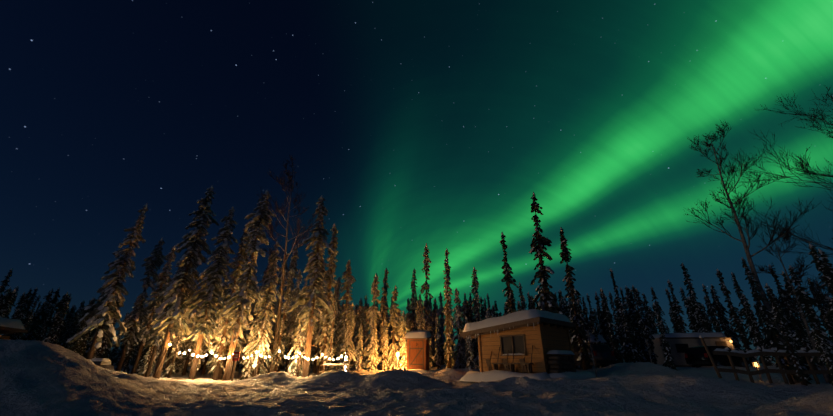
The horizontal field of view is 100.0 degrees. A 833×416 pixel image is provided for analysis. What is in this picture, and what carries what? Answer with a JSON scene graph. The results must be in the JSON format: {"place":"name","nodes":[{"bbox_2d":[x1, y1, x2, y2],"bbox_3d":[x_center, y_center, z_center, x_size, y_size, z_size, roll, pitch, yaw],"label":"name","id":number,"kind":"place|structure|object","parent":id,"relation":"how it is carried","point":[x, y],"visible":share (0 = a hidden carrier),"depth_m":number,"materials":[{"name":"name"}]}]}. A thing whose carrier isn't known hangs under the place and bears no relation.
{"place":"outdoors","nodes":[
{"label":"outdoors","id":0,"kind":"place"},
{"bbox_2d":[0,339,832,415],"bbox_3d":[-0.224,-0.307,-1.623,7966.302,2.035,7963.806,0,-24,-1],"label":"snow ground","id":1,"kind":"structure","parent":0,"point":[40,378],"depth_m":9.42,"materials":[{"name":"white snow"}]},
{"bbox_2d":[2,288,16,317],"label":"spruce","id":2,"kind":"object","parent":1,"relation":"on","point":[10,300],"visible":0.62,"depth_m":21.74,"materials":[{"name":"green plant"}]},
{"bbox_2d":[0,317,27,338],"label":"shed","id":3,"kind":"structure","parent":1,"relation":"on","point":[9,326],"depth_m":18.84,"materials":[{"name":"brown wood"}]},
{"bbox_2d":[10,288,32,339],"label":"spruce","id":4,"kind":"object","parent":1,"relation":"on","point":[23,310],"visible":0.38,"depth_m":29.98,"materials":[{"name":"green plant"}]},
{"bbox_2d":[16,294,40,339],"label":"spruce","id":5,"kind":"object","parent":1,"relation":"on","point":[27,320],"visible":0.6,"depth_m":20.46,"materials":[{"name":"green plant"}]},
{"bbox_2d":[22,291,51,340],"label":"spruce","id":6,"kind":"object","parent":1,"relation":"on","point":[34,329],"visible":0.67,"depth_m":31.68,"materials":[{"name":"green plant"}]},
{"bbox_2d":[39,301,57,340],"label":"spruce","id":7,"kind":"object","parent":1,"relation":"on","point":[47,324],"visible":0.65,"depth_m":31.02,"materials":[{"name":"green plant"}]},
{"bbox_2d":[38,287,59,337],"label":"spruce","id":8,"kind":"object","parent":1,"relation":"on","point":[54,300],"visible":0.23,"depth_m":35.36,"materials":[{"name":"green plant"}]},
{"bbox_2d":[43,292,69,341],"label":"spruce","id":9,"kind":"object","parent":1,"relation":"on","point":[63,302],"visible":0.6,"depth_m":24.44,"materials":[{"name":"green plant"}]},
{"bbox_2d":[49,302,69,343],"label":"spruce","id":10,"kind":"object","parent":1,"relation":"on","point":[54,337],"visible":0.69,"depth_m":21.42,"materials":[{"name":"green plant"}]},
{"bbox_2d":[70,298,94,352],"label":"spruce","id":11,"kind":"object","parent":1,"relation":"on","point":[79,341],"visible":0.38,"depth_m":20.34,"materials":[{"name":"green plant"}]},
{"bbox_2d":[83,353,113,369],"bbox_3d":[-15.838,7.507,16.708,3.112,1.073,1.090,-8,-25,18],"label":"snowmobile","id":12,"kind":"object","parent":1,"relation":"on","point":[104,363],"visible":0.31,"depth_m":16.35,"materials":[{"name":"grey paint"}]},
{"bbox_2d":[66,204,147,358],"bbox_3d":[-15.585,3.845,18.188,1.657,9.073,2.235,-3,-24,6],"label":"spruce","id":13,"kind":"object","parent":1,"relation":"on","point":[101,321],"visible":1,"depth_m":17.77,"materials":[{"name":"green plant"}]},
{"bbox_2d":[96,300,119,357],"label":"spruce","id":14,"kind":"object","parent":1,"relation":"on","point":[104,348],"visible":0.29,"depth_m":24.70,"materials":[{"name":"green plant"}]},
{"bbox_2d":[121,318,141,373],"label":"spruce","id":15,"kind":"object","parent":1,"relation":"on","point":[128,356],"visible":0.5,"depth_m":23.08,"materials":[{"name":"green plant"}]},
{"bbox_2d":[112,237,167,371],"bbox_3d":[-15.023,5.207,18.788,1.363,7.708,1.267,4,-24,-9],"label":"spruce","id":16,"kind":"object","parent":1,"relation":"on","point":[133,324],"visible":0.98,"depth_m":18.77,"materials":[{"name":"green plant"}]},
{"bbox_2d":[140,322,158,376],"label":"spruce","id":17,"kind":"object","parent":1,"relation":"on","point":[148,357],"visible":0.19,"depth_m":18.98,"materials":[{"name":"green plant"}]},
{"bbox_2d":[131,245,176,373],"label":"spruce","id":18,"kind":"object","parent":1,"relation":"on","point":[164,276],"visible":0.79,"depth_m":21.41,"materials":[{"name":"green plant"}]},
{"bbox_2d":[143,254,184,376],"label":"spruce","id":19,"kind":"object","parent":1,"relation":"on","point":[157,342],"visible":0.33,"depth_m":18.30,"materials":[{"name":"green plant"}]},
{"bbox_2d":[154,250,198,376],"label":"spruce","id":20,"kind":"object","parent":1,"relation":"on","point":[193,271],"visible":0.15,"depth_m":22.07,"materials":[{"name":"green plant"}]},
{"bbox_2d":[161,282,193,377],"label":"spruce","id":21,"kind":"object","parent":1,"relation":"on","point":[169,369],"visible":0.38,"depth_m":20.00,"materials":[{"name":"green plant"}]},
{"bbox_2d":[144,185,218,378],"bbox_3d":[-12.773,3.550,19.624,2.775,11.072,2.716,-22,-32,40],"label":"spruce","id":22,"kind":"object","parent":1,"relation":"on","point":[179,287],"visible":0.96,"depth_m":19.22,"materials":[{"name":"green plant"}]},
{"bbox_2d":[175,295,204,375],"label":"spruce","id":23,"kind":"object","parent":1,"relation":"on","point":[191,345],"visible":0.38,"depth_m":22.48,"materials":[{"name":"green plant"}]},
{"bbox_2d":[175,206,237,379],"bbox_3d":[-11.609,4.372,19.776,1.988,9.821,2.741,-21,-32,39],"label":"spruce","id":24,"kind":"object","parent":1,"relation":"on","point":[211,284],"visible":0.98,"depth_m":19.45,"materials":[{"name":"green plant"}]},
{"bbox_2d":[192,272,228,374],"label":"spruce","id":25,"kind":"object","parent":1,"relation":"on","point":[205,347],"visible":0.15,"depth_m":22.84,"materials":[{"name":"green plant"}]},
{"bbox_2d":[206,227,248,379],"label":"spruce","id":26,"kind":"object","parent":1,"relation":"on","point":[223,343],"visible":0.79,"depth_m":20.63,"materials":[{"name":"green plant"}]},
{"bbox_2d":[212,234,252,379],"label":"spruce","id":27,"kind":"object","parent":1,"relation":"on","point":[246,259],"visible":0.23,"depth_m":21.78,"materials":[{"name":"green plant"}]},
{"bbox_2d":[225,281,254,378],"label":"spruce","id":28,"kind":"object","parent":1,"relation":"on","point":[245,333],"visible":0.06,"depth_m":22.23,"materials":[{"name":"green plant"}]},
{"bbox_2d":[217,189,275,380],"bbox_3d":[-9.896,3.930,20.132,2.069,11.225,1.877,-8,-25,17],"label":"spruce","id":29,"kind":"object","parent":1,"relation":"on","point":[244,291],"visible":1,"depth_m":19.87,"materials":[{"name":"green plant"}]},
{"bbox_2d":[153,341,346,379],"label":"string lights","id":30,"kind":"object","parent":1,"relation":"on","point":[156,371],"visible":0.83,"depth_m":17.91},
{"bbox_2d":[239,288,263,379],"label":"spruce","id":31,"kind":"object","parent":1,"relation":"on","point":[246,371],"visible":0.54,"depth_m":20.62,"materials":[{"name":"green plant"}]},
{"bbox_2d":[240,291,274,374],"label":"spruce","id":32,"kind":"object","parent":1,"relation":"on","point":[260,369],"visible":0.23,"depth_m":21.83,"materials":[{"name":"green plant"}]},
{"bbox_2d":[243,240,281,376],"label":"spruce","id":33,"kind":"object","parent":1,"relation":"on","point":[261,331],"visible":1,"depth_m":20.25,"materials":[{"name":"green plant"}]},
{"bbox_2d":[266,252,288,365],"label":"spruce","id":34,"kind":"object","parent":1,"relation":"on","point":[278,283],"visible":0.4,"depth_m":28.57,"materials":[{"name":"green plant"}]},
{"bbox_2d":[272,268,292,371],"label":"spruce","id":35,"kind":"object","parent":1,"relation":"on","point":[281,347],"visible":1,"depth_m":22.43,"materials":[{"name":"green plant"}]},
{"bbox_2d":[277,246,298,371],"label":"spruce","id":36,"kind":"object","parent":1,"relation":"on","point":[293,264],"visible":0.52,"depth_m":26.68,"materials":[{"name":"green plant"}]},
{"bbox_2d":[257,155,325,372],"bbox_3d":[-9.507,3.225,24.583,6.103,15.941,5.324,0,-24,-1],"label":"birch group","id":37,"kind":"object","parent":1,"relation":"on","point":[282,280],"visible":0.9,"depth_m":25.30,"materials":[{"name":"brown plant"}]},
{"bbox_2d":[283,269,302,372],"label":"spruce","id":38,"kind":"object","parent":1,"relation":"on","point":[292,330],"visible":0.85,"depth_m":25.10,"materials":[{"name":"green plant"}]},
{"bbox_2d":[287,295,308,375],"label":"spruce","id":39,"kind":"object","parent":1,"relation":"on","point":[298,344],"visible":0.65,"depth_m":19.74,"materials":[{"name":"green plant"}]},
{"bbox_2d":[287,195,334,376],"bbox_3d":[-6.083,4.141,20.761,2.280,10.914,1.859,-8,-25,17],"label":"spruce","id":40,"kind":"object","parent":1,"relation":"on","point":[309,310],"visible":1,"depth_m":20.55,"materials":[{"name":"green plant"}]},
{"bbox_2d":[313,281,330,374],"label":"spruce","id":41,"kind":"object","parent":1,"relation":"on","point":[320,331],"visible":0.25,"depth_m":24.34,"materials":[{"name":"green plant"}]},
{"bbox_2d":[314,223,337,373],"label":"spruce","id":42,"kind":"object","parent":1,"relation":"on","point":[325,340],"visible":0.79,"depth_m":23.29,"materials":[{"name":"green plant"}]},
{"bbox_2d":[324,279,337,370],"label":"spruce","id":43,"kind":"object","parent":1,"relation":"on","point":[330,349],"visible":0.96,"depth_m":21.01,"materials":[{"name":"green plant"}]},
{"bbox_2d":[327,276,341,369],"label":"spruce","id":44,"kind":"object","parent":1,"relation":"on","point":[337,319],"visible":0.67,"depth_m":27.36,"materials":[{"name":"green plant"}]},
{"bbox_2d":[333,259,355,360],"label":"spruce","id":45,"kind":"object","parent":1,"relation":"on","point":[348,276],"visible":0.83,"depth_m":27.24,"materials":[{"name":"green plant"}]},
{"bbox_2d":[338,302,357,369],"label":"spruce","id":46,"kind":"object","parent":1,"relation":"on","point":[347,346],"visible":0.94,"depth_m":23.27,"materials":[{"name":"green plant"}]},
{"bbox_2d":[349,299,364,370],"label":"spruce","id":47,"kind":"object","parent":1,"relation":"on","point":[359,320],"visible":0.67,"depth_m":27.57,"materials":[{"name":"green plant"}]},
{"bbox_2d":[354,325,362,370],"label":"spruce","id":48,"kind":"object","parent":1,"relation":"on","point":[358,366],"visible":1,"depth_m":22.24,"materials":[{"name":"green plant"}]},
{"bbox_2d":[361,273,381,368],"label":"spruce","id":49,"kind":"object","parent":1,"relation":"on","point":[375,294],"visible":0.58,"depth_m":25.52,"materials":[{"name":"green plant"}]},
{"bbox_2d":[364,309,379,370],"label":"spruce","id":50,"kind":"object","parent":1,"relation":"on","point":[372,345],"visible":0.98,"depth_m":23.13,"materials":[{"name":"green plant"}]},
{"bbox_2d":[377,268,389,369],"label":"spruce","id":51,"kind":"object","parent":1,"relation":"on","point":[383,307],"visible":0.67,"depth_m":27.31,"materials":[{"name":"green plant"}]},
{"bbox_2d":[379,320,389,370],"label":"spruce","id":52,"kind":"object","parent":1,"relation":"on","point":[384,363],"visible":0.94,"depth_m":23.81,"materials":[{"name":"green plant"}]},
{"bbox_2d":[387,285,400,369],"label":"spruce","id":53,"kind":"object","parent":1,"relation":"on","point":[393,344],"visible":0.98,"depth_m":24.80,"materials":[{"name":"green plant"}]},
{"bbox_2d":[398,311,408,369],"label":"spruce","id":54,"kind":"object","parent":1,"relation":"on","point":[402,333],"visible":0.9,"depth_m":23.58,"materials":[{"name":"green plant"}]},
{"bbox_2d":[408,268,417,330],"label":"spruce","id":55,"kind":"object","parent":1,"relation":"on","point":[413,306],"visible":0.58,"depth_m":30.10,"materials":[{"name":"green plant"}]},
{"bbox_2d":[404,330,435,372],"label":"outhouse","id":56,"kind":"structure","parent":1,"relation":"on","point":[417,351],"depth_m":21.54,"materials":[{"name":"brown wood"}]},
{"bbox_2d":[415,294,430,354],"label":"spruce","id":57,"kind":"object","parent":1,"relation":"on","point":[419,309],"visible":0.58,"depth_m":26.84,"materials":[{"name":"green plant"}]},
{"bbox_2d":[420,243,434,360],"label":"spruce","id":58,"kind":"object","parent":1,"relation":"on","point":[425,285],"visible":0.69,"depth_m":29.06,"materials":[{"name":"green plant"}]},
{"bbox_2d":[429,298,442,367],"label":"spruce","id":59,"kind":"object","parent":1,"relation":"on","point":[434,321],"visible":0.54,"depth_m":29.43,"materials":[{"name":"green plant"}]},
{"bbox_2d":[433,313,441,368],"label":"spruce","id":60,"kind":"object","parent":1,"relation":"on","point":[437,360],"visible":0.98,"depth_m":24.02,"materials":[{"name":"green plant"}]},
{"bbox_2d":[437,292,445,364],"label":"spruce","id":61,"kind":"object","parent":1,"relation":"on","point":[441,329],"visible":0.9,"depth_m":37.28,"materials":[{"name":"green plant"}]},
{"bbox_2d":[442,248,454,367],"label":"spruce","id":62,"kind":"object","parent":1,"relation":"on","point":[447,308],"visible":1,"depth_m":27.60,"materials":[{"name":"green plant"}]},
{"bbox_2d":[450,288,467,368],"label":"spruce","id":63,"kind":"object","parent":1,"relation":"on","point":[460,360],"visible":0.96,"depth_m":25.05,"materials":[{"name":"green plant"}]},
{"bbox_2d":[464,316,478,369],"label":"spruce","id":64,"kind":"object","parent":1,"relation":"on","point":[471,362],"visible":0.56,"depth_m":22.68,"materials":[{"name":"green plant"}]},
{"bbox_2d":[470,267,481,362],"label":"spruce","id":65,"kind":"object","parent":1,"relation":"on","point":[475,284],"visible":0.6,"depth_m":27.27,"materials":[{"name":"green plant"}]},
{"bbox_2d":[499,232,518,313],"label":"spruce","id":66,"kind":"object","parent":1,"relation":"on","point":[507,272],"visible":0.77,"depth_m":24.97,"materials":[{"name":"green plant"}]},
{"bbox_2d":[459,304,595,381],"bbox_3d":[5.190,6.587,17.070,5.134,3.700,4.635,-22,-32,40],"label":"cabin","id":67,"kind":"object","parent":1,"relation":"on","point":[534,343],"visible":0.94,"depth_m":15.95,"materials":[{"name":"brown wood"}]},
{"bbox_2d":[529,192,562,314],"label":"spruce","id":68,"kind":"object","parent":1,"relation":"on","point":[540,242],"visible":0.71,"depth_m":21.20,"materials":[{"name":"green plant"}]},
{"bbox_2d":[559,227,593,369],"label":"spruce","id":69,"kind":"object","parent":1,"relation":"on","point":[578,331],"visible":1,"depth_m":21.57,"materials":[{"name":"green plant"}]},
{"bbox_2d":[572,334,616,368],"bbox_3d":[11.046,9.924,24.001,2.140,2.212,4.640,9,-25,-19],"label":"snowed in car","id":70,"kind":"object","parent":1,"relation":"on","point":[603,354],"visible":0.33,"depth_m":22.21,"materials":[{"name":"grey paint"}]},
{"bbox_2d":[600,288,618,362],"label":"spruce","id":71,"kind":"object","parent":1,"relation":"on","point":[609,328],"visible":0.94,"depth_m":27.65,"materials":[{"name":"green plant"}]},
{"bbox_2d":[600,297,623,362],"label":"spruce","id":72,"kind":"object","parent":1,"relation":"on","point":[608,339],"visible":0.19,"depth_m":36.75,"materials":[{"name":"green plant"}]},
{"bbox_2d":[608,291,626,362],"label":"spruce","id":73,"kind":"object","parent":1,"relation":"on","point":[610,296],"visible":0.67,"depth_m":53.22,"materials":[{"name":"green plant"}]},
{"bbox_2d":[610,268,635,362],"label":"spruce","id":74,"kind":"object","parent":1,"relation":"on","point":[618,301],"visible":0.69,"depth_m":35.04,"materials":[{"name":"green plant"}]},
{"bbox_2d":[620,302,643,362],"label":"spruce","id":75,"kind":"object","parent":1,"relation":"on","point":[631,348],"visible":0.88,"depth_m":24.11,"materials":[{"name":"green plant"}]},
{"bbox_2d":[623,286,650,361],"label":"spruce","id":76,"kind":"object","parent":1,"relation":"on","point":[628,294],"visible":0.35,"depth_m":37.17,"materials":[{"name":"green plant"}]},
{"bbox_2d":[626,298,647,361],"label":"spruce","id":77,"kind":"object","parent":1,"relation":"on","point":[640,346],"visible":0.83,"depth_m":36.64,"materials":[{"name":"green plant"}]},
{"bbox_2d":[635,288,657,363],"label":"spruce","id":78,"kind":"object","parent":1,"relation":"on","point":[647,331],"visible":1,"depth_m":28.76,"materials":[{"name":"green plant"}]},
{"bbox_2d":[650,286,667,333],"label":"spruce","id":79,"kind":"object","parent":1,"relation":"on","point":[659,309],"visible":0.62,"depth_m":59.44,"materials":[{"name":"green plant"}]},
{"bbox_2d":[652,302,676,369],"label":"spruce","id":80,"kind":"object","parent":1,"relation":"on","point":[669,361],"visible":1,"depth_m":24.79,"materials":[{"name":"green plant"}]},
{"bbox_2d":[665,288,679,332],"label":"spruce","id":81,"kind":"object","parent":1,"relation":"on","point":[676,322],"visible":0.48,"depth_m":41.92,"materials":[{"name":"green plant"}]},
{"bbox_2d":[667,279,688,332],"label":"spruce","id":82,"kind":"object","parent":1,"relation":"on","point":[675,302],"visible":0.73,"depth_m":40.68,"materials":[{"name":"green plant"}]},
{"bbox_2d":[679,287,696,332],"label":"spruce","id":83,"kind":"object","parent":1,"relation":"on","point":[691,323],"visible":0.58,"depth_m":40.96,"materials":[{"name":"green plant"}]},
{"bbox_2d":[646,332,737,366],"bbox_3d":[23.963,12.458,30.678,5.660,2.806,2.635,-3,-24,7],"label":"cabin","id":84,"kind":"object","parent":1,"relation":"on","point":[679,343],"visible":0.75,"depth_m":29.80,"materials":[{"name":"beige wood"}]},
{"bbox_2d":[680,263,712,332],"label":"spruce","id":85,"kind":"object","parent":1,"relation":"on","point":[687,280],"visible":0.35,"depth_m":43.79,"materials":[{"name":"green plant"}]},
{"bbox_2d":[688,296,705,332],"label":"spruce","id":86,"kind":"object","parent":1,"relation":"on","point":[694,313],"visible":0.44,"depth_m":38.08,"materials":[{"name":"green plant"}]},
{"bbox_2d":[691,290,710,332],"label":"spruce","id":87,"kind":"object","parent":1,"relation":"on","point":[702,323],"visible":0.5,"depth_m":35.73,"materials":[{"name":"green plant"}]},
{"bbox_2d":[702,283,721,331],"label":"spruce","id":88,"kind":"object","parent":1,"relation":"on","point":[712,313],"visible":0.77,"depth_m":35.59,"materials":[{"name":"green plant"}]},
{"bbox_2d":[685,346,748,367],"bbox_3d":[23.404,11.718,27.298,4.640,1.671,2.140,9,-25,-19],"label":"dark suv","id":89,"kind":"object","parent":1,"relation":"on","point":[697,356],"visible":0.67,"depth_m":26.56,"materials":[{"name":"black paint"}]},
{"bbox_2d":[710,288,735,349],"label":"spruce","id":90,"kind":"object","parent":1,"relation":"on","point":[715,303],"visible":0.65,"depth_m":36.54,"materials":[{"name":"green plant"}]},
{"bbox_2d":[711,284,744,353],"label":"spruce","id":91,"kind":"object","parent":1,"relation":"on","point":[737,344],"visible":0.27,"depth_m":49.85,"materials":[{"name":"green plant"}]},
{"bbox_2d":[716,269,754,366],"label":"spruce","id":92,"kind":"object","parent":1,"relation":"on","point":[737,320],"visible":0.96,"depth_m":36.09,"materials":[{"name":"green plant"}]},
{"bbox_2d":[731,272,766,362],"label":"spruce","id":93,"kind":"object","parent":1,"relation":"on","point":[752,332],"visible":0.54,"depth_m":33.78,"materials":[{"name":"green plant"}]},
{"bbox_2d":[685,121,820,383],"bbox_3d":[16.422,1.262,16.758,4.363,13.275,3.492,-6,-25,13],"label":"birch","id":94,"kind":"object","parent":1,"relation":"on","point":[747,252],"visible":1,"depth_m":17.22,"materials":[{"name":"brown plant"}]},
{"bbox_2d":[741,293,775,365],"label":"spruce","id":95,"kind":"object","parent":1,"relation":"on","point":[759,340],"visible":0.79,"depth_m":32.69,"materials":[{"name":"green plant"}]},
{"bbox_2d":[699,335,832,384],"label":"rail fence","id":96,"kind":"object","parent":1,"relation":"on","point":[760,353],"visible":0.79,"depth_m":12.87,"materials":[{"name":"brown wood"}]},
{"bbox_2d":[742,257,797,383],"bbox_3d":[14.572,4.593,14.512,0.828,5.275,0.850,-7,-25,16],"label":"spruce","id":97,"kind":"object","parent":1,"relation":"on","point":[776,343],"visible":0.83,"depth_m":14.36,"materials":[{"name":"green plant"}]},
{"bbox_2d":[713,85,832,256],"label":"birch","id":98,"kind":"object","parent":1,"relation":"on","point":[812,176],"visible":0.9,"depth_m":19.43,"materials":[{"name":"brown plant"}]},
{"bbox_2d":[764,283,811,385],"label":"spruce","id":99,"kind":"object","parent":1,"relation":"on","point":[783,330],"visible":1,"depth_m":13.00,"materials":[{"name":"green plant"}]},
{"bbox_2d":[754,226,832,382],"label":"birch","id":100,"kind":"object","parent":1,"relation":"on","point":[786,236],"visible":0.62,"depth_m":17.82,"materials":[{"name":"brown plant"}]},
{"bbox_2d":[768,264,819,374],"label":"spruce","id":101,"kind":"object","parent":1,"relation":"on","point":[797,327],"visible":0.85,"depth_m":21.28,"materials":[{"name":"green plant"}]},
{"bbox_2d":[781,308,807,364],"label":"spruce","id":102,"kind":"object","parent":1,"relation":"on","point":[788,323],"visible":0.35,"depth_m":34.66,"materials":[{"name":"green plant"}]},
{"bbox_2d":[779,320,812,383],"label":"spruce","id":103,"kind":"object","parent":1,"relation":"on","point":[802,365],"visible":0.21,"depth_m":14.00,"materials":[{"name":"green plant"}]},
{"bbox_2d":[782,271,824,364],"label":"spruce","id":104,"kind":"object","parent":1,"relation":"on","point":[787,285],"visible":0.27,"depth_m":28.84,"materials":[{"name":"green plant"}]},
{"bbox_2d":[788,265,832,368],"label":"spruce","id":105,"kind":"object","parent":1,"relation":"on","point":[805,302],"visible":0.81,"depth_m":14.68,"materials":[{"name":"green plant"}]},
{"bbox_2d":[809,244,832,318],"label":"spruce","id":106,"kind":"object","parent":1,"relation":"on","point":[821,267],"visible":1,"depth_m":13.03,"materials":[{"name":"green plant"}]},
{"bbox_2d":[809,287,832,342],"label":"spruce","id":107,"kind":"object","parent":1,"relation":"on","point":[829,327],"visible":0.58,"depth_m":26.72,"materials":[{"name":"green plant"}]},
{"bbox_2d":[811,329,832,385],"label":"spruce","id":108,"kind":"object","parent":1,"relation":"on","point":[822,352],"visible":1,"depth_m":11.28,"materials":[{"name":"green plant"}]},
{"bbox_2d":[818,248,832,282],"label":"spruce","id":109,"kind":"object","parent":1,"relation":"on","point":[823,257],"visible":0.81,"depth_m":15.68,"materials":[{"name":"green plant"}]},
{"bbox_2d":[0,0,832,363],"label":"sky","id":110,"kind":"structure","parent":0,"point":[438,124],"materials":[{"name":"blue"}]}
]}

